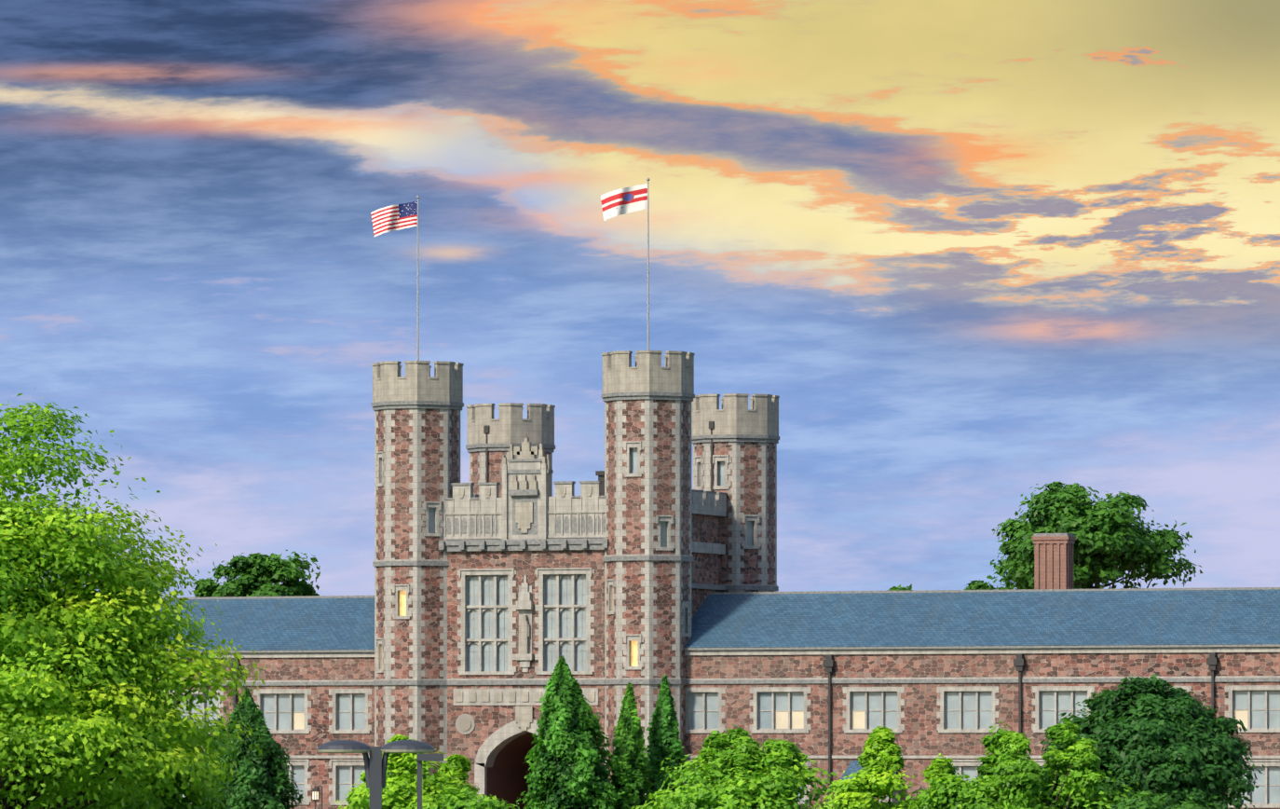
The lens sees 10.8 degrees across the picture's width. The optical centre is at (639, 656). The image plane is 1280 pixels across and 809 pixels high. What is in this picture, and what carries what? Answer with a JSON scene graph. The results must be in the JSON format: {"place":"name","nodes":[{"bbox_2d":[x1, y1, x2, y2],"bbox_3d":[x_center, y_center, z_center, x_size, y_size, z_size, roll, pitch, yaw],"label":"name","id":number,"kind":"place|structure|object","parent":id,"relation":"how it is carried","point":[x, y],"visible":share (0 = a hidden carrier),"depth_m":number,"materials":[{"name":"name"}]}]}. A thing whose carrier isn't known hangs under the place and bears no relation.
{"place":"outdoors","nodes":[
{"label":"outdoors","id":0,"kind":"place"},
{"bbox_2d":[0,387,273,808],"bbox_3d":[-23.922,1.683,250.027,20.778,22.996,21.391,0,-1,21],"label":"tree","id":1,"kind":"object","parent":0,"point":[34,611],"depth_m":246.40,"materials":[{"name":"green plant"}]},
{"bbox_2d":[193,549,320,597],"bbox_3d":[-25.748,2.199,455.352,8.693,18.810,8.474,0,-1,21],"label":"tree","id":2,"kind":"object","parent":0,"point":[259,573],"depth_m":453.55,"materials":[{"name":"green plant"}]},
{"bbox_2d":[335,734,503,808],"bbox_3d":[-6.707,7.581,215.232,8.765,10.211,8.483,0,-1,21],"label":"tree","id":3,"kind":"object","parent":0,"point":[399,790],"depth_m":213.14,"materials":[{"name":"green plant"}]},
{"bbox_2d":[0,0,1279,597],"label":"sky","id":4,"kind":"structure","parent":0,"point":[973,255],"materials":[{"name":"blue"}]},
{"bbox_2d":[886,583,912,590],"bbox_3d":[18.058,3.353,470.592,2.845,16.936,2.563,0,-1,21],"label":"tree","id":5,"kind":"object","parent":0,"point":[900,588],"visible":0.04,"depth_m":470.02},
{"bbox_2d":[963,579,995,589],"bbox_3d":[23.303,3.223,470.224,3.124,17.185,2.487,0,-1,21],"label":"tree","id":6,"kind":"object","parent":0,"point":[976,585],"visible":0.21,"depth_m":469.77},
{"bbox_2d":[1039,673,1265,808],"bbox_3d":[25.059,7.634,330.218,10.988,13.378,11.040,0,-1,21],"label":"tree","id":7,"kind":"object","parent":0,"point":[1163,738],"depth_m":327.51,"materials":[{"name":"green plant"}]},
{"bbox_3d":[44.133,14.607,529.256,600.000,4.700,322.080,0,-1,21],"label":"terrace","id":8,"kind":"structure","parent":0,"visible":0},
{"bbox_2d":[310,784,320,808],"bbox_3d":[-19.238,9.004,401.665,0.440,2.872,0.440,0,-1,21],"label":"lantern post","id":9,"kind":"object","parent":8,"relation":"on","point":[315,795],"visible":0.88,"depth_m":401.57,"materials":[{"name":"glass"}]},
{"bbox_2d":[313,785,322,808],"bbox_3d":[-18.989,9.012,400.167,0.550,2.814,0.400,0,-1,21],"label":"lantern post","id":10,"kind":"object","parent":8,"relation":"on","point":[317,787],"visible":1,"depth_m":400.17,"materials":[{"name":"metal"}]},
{"bbox_2d":[516,654,625,808],"bbox_3d":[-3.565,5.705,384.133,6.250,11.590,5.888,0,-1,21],"label":"column tree","id":11,"kind":"object","parent":8,"relation":"on","point":[571,750],"visible":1,"depth_m":382.90,"materials":[{"name":"green plant"}]},
{"bbox_2d":[609,680,653,808],"bbox_3d":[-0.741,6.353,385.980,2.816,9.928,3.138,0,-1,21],"label":"column tree","id":12,"kind":"object","parent":8,"relation":"on","point":[630,774],"depth_m":385.38,"materials":[{"name":"green plant"}]},
{"bbox_2d":[644,674,688,808],"bbox_3d":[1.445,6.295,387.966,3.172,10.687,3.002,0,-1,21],"label":"column tree","id":13,"kind":"object","parent":8,"relation":"on","point":[664,741],"visible":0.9,"depth_m":387.47,"materials":[{"name":"green plant"}]},
{"bbox_2d":[136,350,1279,808],"bbox_3d":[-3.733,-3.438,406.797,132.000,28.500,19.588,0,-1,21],"label":"castle-like building","id":14,"kind":"structure","parent":8,"relation":"on","point":[505,579],"depth_m":397.74,"materials":[{"name":"stone"}]},
{"bbox_2d":[370,195,419,360],"bbox_3d":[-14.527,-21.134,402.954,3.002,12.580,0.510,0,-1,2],"label":"flagpole","id":15,"kind":"object","parent":14,"relation":"on","point":[394,217],"visible":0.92,"depth_m":403.02,"materials":[{"name":"silver metal"}]},
{"bbox_2d":[600,177,650,350],"bbox_3d":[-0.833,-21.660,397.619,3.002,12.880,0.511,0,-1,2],"label":"flagpole","id":16,"kind":"object","parent":14,"relation":"on","point":[623,200],"visible":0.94,"depth_m":397.68,"materials":[{"name":"silver metal"}]},
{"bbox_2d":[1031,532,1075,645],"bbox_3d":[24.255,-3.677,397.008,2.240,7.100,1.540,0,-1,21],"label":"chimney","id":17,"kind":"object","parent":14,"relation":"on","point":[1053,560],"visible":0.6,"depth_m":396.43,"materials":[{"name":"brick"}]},
{"bbox_2d":[986,481,1202,589],"bbox_3d":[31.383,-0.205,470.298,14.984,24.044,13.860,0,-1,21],"label":"tree","id":18,"kind":"object","parent":8,"relation":"on","point":[1098,528],"depth_m":467.16,"materials":[{"name":"green plant"}]},
{"label":"ground","id":19,"kind":"structure","parent":0,"visible":0},
{"bbox_2d":[202,717,231,808],"bbox_3d":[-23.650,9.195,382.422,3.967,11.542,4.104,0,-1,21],"label":"tree","id":20,"kind":"object","parent":19,"relation":"on","point":[222,730],"visible":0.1,"depth_m":382.16,"materials":[{"name":"green plant"}]},
{"bbox_2d":[210,686,303,808],"bbox_3d":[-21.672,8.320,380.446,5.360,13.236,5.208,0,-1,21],"label":"tree","id":21,"kind":"object","parent":19,"relation":"on","point":[265,783],"visible":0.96,"depth_m":379.34,"materials":[{"name":"green plant"}]},
{"bbox_2d":[316,739,435,808],"bbox_3d":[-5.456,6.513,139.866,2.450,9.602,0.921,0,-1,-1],"label":"street lamp","id":22,"kind":"object","parent":19,"relation":"on","point":[375,763],"visible":1,"depth_m":139.79,"materials":[{"name":"grey metal"}]},
{"bbox_2d":[416,753,443,808],"bbox_3d":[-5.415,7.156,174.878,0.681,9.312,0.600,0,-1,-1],"label":"parking lamp","id":23,"kind":"object","parent":19,"relation":"on","point":[420,757],"visible":1,"depth_m":174.84,"materials":[{"name":"grey metal"}]},
{"bbox_2d":[422,783,519,808],"bbox_3d":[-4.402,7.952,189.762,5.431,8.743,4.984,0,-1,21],"label":"bush","id":24,"kind":"object","parent":19,"relation":"on","point":[449,801],"visible":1,"depth_m":189.24,"materials":[{"name":"green plant"}]},
{"bbox_2d":[630,722,838,808],"bbox_3d":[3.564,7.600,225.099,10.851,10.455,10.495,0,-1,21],"label":"tree","id":25,"kind":"object","parent":19,"relation":"on","point":[744,771],"depth_m":223.25,"materials":[{"name":"green plant"}]},
{"bbox_2d":[813,724,958,808],"bbox_3d":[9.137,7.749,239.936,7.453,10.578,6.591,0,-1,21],"label":"tree","id":26,"kind":"object","parent":19,"relation":"on","point":[881,762],"depth_m":239.39,"materials":[{"name":"green plant"}]},
{"bbox_2d":[905,716,1161,808],"bbox_3d":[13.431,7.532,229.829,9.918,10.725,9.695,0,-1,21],"label":"tree","id":27,"kind":"object","parent":19,"relation":"on","point":[1009,775],"depth_m":229.45,"materials":[{"name":"green plant"}]},
{"bbox_2d":[1098,789,1220,808],"bbox_3d":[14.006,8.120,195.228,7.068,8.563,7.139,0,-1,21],"label":"bush","id":28,"kind":"object","parent":19,"relation":"on","point":[1151,802],"visible":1,"depth_m":193.67,"materials":[{"name":"green plant"}]},
{"bbox_3d":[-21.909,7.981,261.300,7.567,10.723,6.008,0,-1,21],"label":"big tree trunk","id":29,"kind":"object","parent":19,"relation":"on","visible":0},
{"bbox_2d":[9,707,241,808],"bbox_3d":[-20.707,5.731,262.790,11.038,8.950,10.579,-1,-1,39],"label":"bush","id":30,"kind":"object","parent":29,"relation":"attached to","point":[191,798],"visible":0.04,"depth_m":260.09,"materials":[{"name":"green plant"}]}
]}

